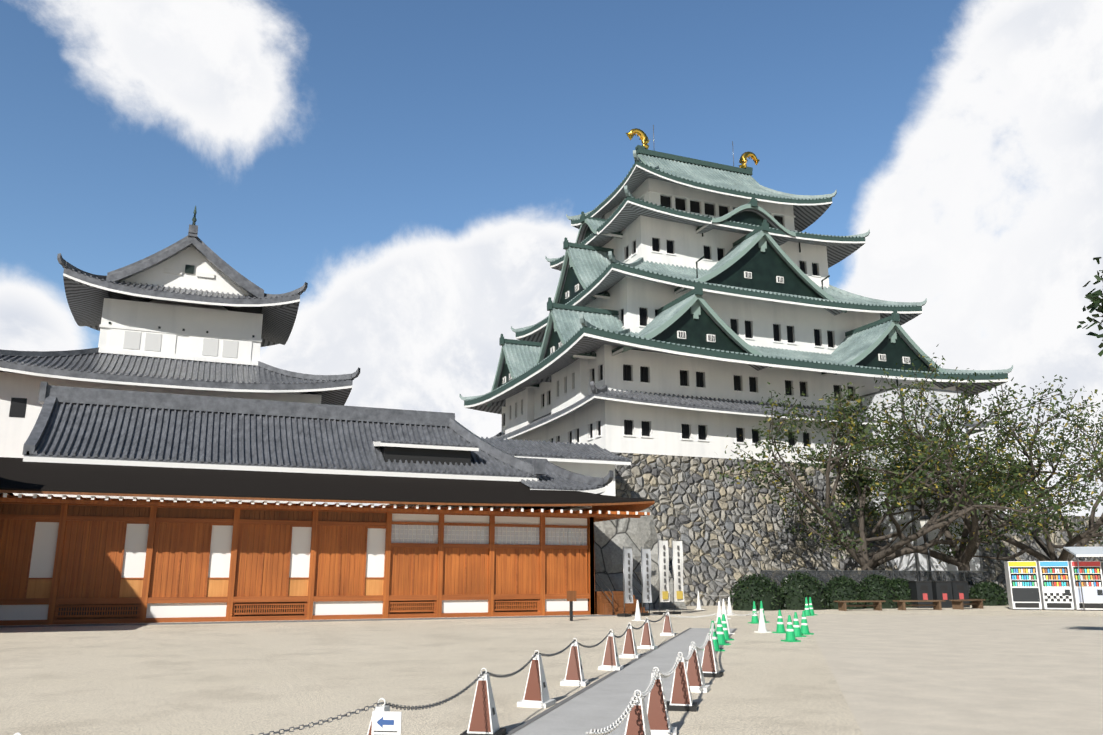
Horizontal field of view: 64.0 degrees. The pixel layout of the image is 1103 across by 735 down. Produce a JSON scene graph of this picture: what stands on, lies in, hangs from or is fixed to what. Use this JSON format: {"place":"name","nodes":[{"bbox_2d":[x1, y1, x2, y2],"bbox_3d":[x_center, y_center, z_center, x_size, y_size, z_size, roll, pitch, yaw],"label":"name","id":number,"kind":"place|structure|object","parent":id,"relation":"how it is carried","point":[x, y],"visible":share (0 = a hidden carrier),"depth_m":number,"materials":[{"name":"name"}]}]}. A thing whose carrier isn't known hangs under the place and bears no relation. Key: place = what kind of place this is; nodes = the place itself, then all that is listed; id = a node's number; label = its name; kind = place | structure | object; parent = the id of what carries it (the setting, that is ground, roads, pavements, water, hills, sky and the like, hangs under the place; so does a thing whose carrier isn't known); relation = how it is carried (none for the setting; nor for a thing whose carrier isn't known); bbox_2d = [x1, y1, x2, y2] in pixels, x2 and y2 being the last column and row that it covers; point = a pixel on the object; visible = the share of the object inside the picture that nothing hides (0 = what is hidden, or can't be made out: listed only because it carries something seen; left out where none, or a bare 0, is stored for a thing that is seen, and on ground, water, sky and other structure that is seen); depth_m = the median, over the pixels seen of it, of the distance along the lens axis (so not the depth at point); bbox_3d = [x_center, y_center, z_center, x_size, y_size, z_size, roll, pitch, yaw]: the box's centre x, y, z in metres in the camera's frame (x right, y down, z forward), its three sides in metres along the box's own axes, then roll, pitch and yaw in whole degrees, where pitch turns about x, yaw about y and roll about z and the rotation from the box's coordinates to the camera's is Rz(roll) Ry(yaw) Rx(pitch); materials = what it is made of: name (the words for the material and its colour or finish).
{"place":"outdoors","nodes":[
{"label":"outdoors","id":0,"kind":"place"},
{"bbox_2d":[0,602,1102,734],"bbox_3d":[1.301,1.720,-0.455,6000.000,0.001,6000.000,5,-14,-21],"label":"ground","id":1,"kind":"structure","parent":0,"point":[223,679],"depth_m":16.28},
{"bbox_2d":[0,206,360,503],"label":"keep","id":2,"kind":"structure","parent":1,"relation":"on","point":[192,313],"depth_m":50.84,"materials":[{"name":"paint"}]},
{"bbox_2d":[0,381,654,624],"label":"wooden building","id":3,"kind":"structure","parent":1,"relation":"on","point":[525,547],"depth_m":37.25,"materials":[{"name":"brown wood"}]},
{"bbox_2d":[14,591,816,734],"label":"traffic cones","id":4,"kind":"object","parent":1,"relation":"on","point":[653,719],"visible":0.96,"depth_m":12.16,"materials":[{"name":"red plastic"}]},
{"bbox_2d":[0,614,1102,734],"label":"court paving","id":5,"kind":"structure","parent":1,"relation":"on","point":[954,675],"depth_m":15.92,"materials":[{"name":"sand"},{"name":"gravel"}]},
{"bbox_2d":[453,505,686,608],"bbox_3d":[-0.306,10.775,50.413,12.200,5.600,10.300,5,-14,-21],"label":"stone abutment","id":6,"kind":"object","parent":1,"relation":"on","point":[612,538],"visible":0.29,"depth_m":47.57,"materials":[{"name":"grey stone"}]},
{"bbox_2d":[381,437,630,507],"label":"connecting wall","id":7,"kind":"structure","parent":6,"relation":"on","point":[590,459],"depth_m":51.50,"materials":[{"name":"paint"}]},
{"bbox_2d":[567,539,683,620],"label":"banner signs","id":8,"kind":"object","parent":1,"relation":"on","point":[620,603],"depth_m":40.07,"materials":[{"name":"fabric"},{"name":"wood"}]},
{"bbox_2d":[612,452,1016,605],"bbox_3d":[13.273,13.155,68.441,36.552,9.200,27.351,5,-14,-21],"label":"keep stone base","id":9,"kind":"object","parent":1,"relation":"on","point":[729,535],"visible":0.27,"depth_m":56.22,"materials":[{"name":"grey stone"}]},
{"bbox_2d":[459,125,1012,465],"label":"keep","id":10,"kind":"structure","parent":9,"relation":"on","point":[695,306],"depth_m":64.36,"materials":[{"name":"paint"}]},
{"bbox_2d":[727,571,1008,610],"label":"shrubs","id":11,"kind":"object","parent":1,"relation":"on","point":[766,600],"depth_m":46.24,"materials":[{"name":"green plant"}]},
{"bbox_2d":[709,382,1102,569],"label":"cherry tree","id":12,"kind":"object","parent":1,"relation":"on","point":[860,446],"depth_m":51.32,"materials":[{"name":"green plant"}]},
{"bbox_2d":[859,386,982,570],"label":"elevator tower","id":13,"kind":"structure","parent":1,"relation":"on","point":[914,562],"depth_m":59.64,"materials":[{"name":"silver metal"}]},
{"bbox_2d":[759,344,1102,570],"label":"cherry tree","id":14,"kind":"object","parent":1,"relation":"on","point":[941,428],"depth_m":52.41,"materials":[{"name":"green plant"}]},
{"bbox_2d":[761,515,1102,610],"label":"props","id":15,"kind":"object","parent":1,"relation":"on","point":[1055,585],"visible":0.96,"depth_m":45.56,"materials":[{"name":"white"}]},
{"bbox_2d":[856,391,1102,563],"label":"cherry tree","id":16,"kind":"object","parent":1,"relation":"on","point":[1040,474],"depth_m":57.45,"materials":[{"name":"green plant"}]},
{"bbox_2d":[990,514,1102,560],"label":"stone wall","id":17,"kind":"structure","parent":1,"relation":"on","point":[1034,545],"depth_m":72.34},
{"bbox_2d":[0,0,1102,516],"label":"sky","id":18,"kind":"structure","parent":0,"point":[418,165],"materials":[{"name":"blue"}]},
{"bbox_2d":[1077,257,1102,356],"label":"pine","id":19,"kind":"object","parent":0,"point":[1095,298],"depth_m":21.06,"materials":[{"name":"green plant"}]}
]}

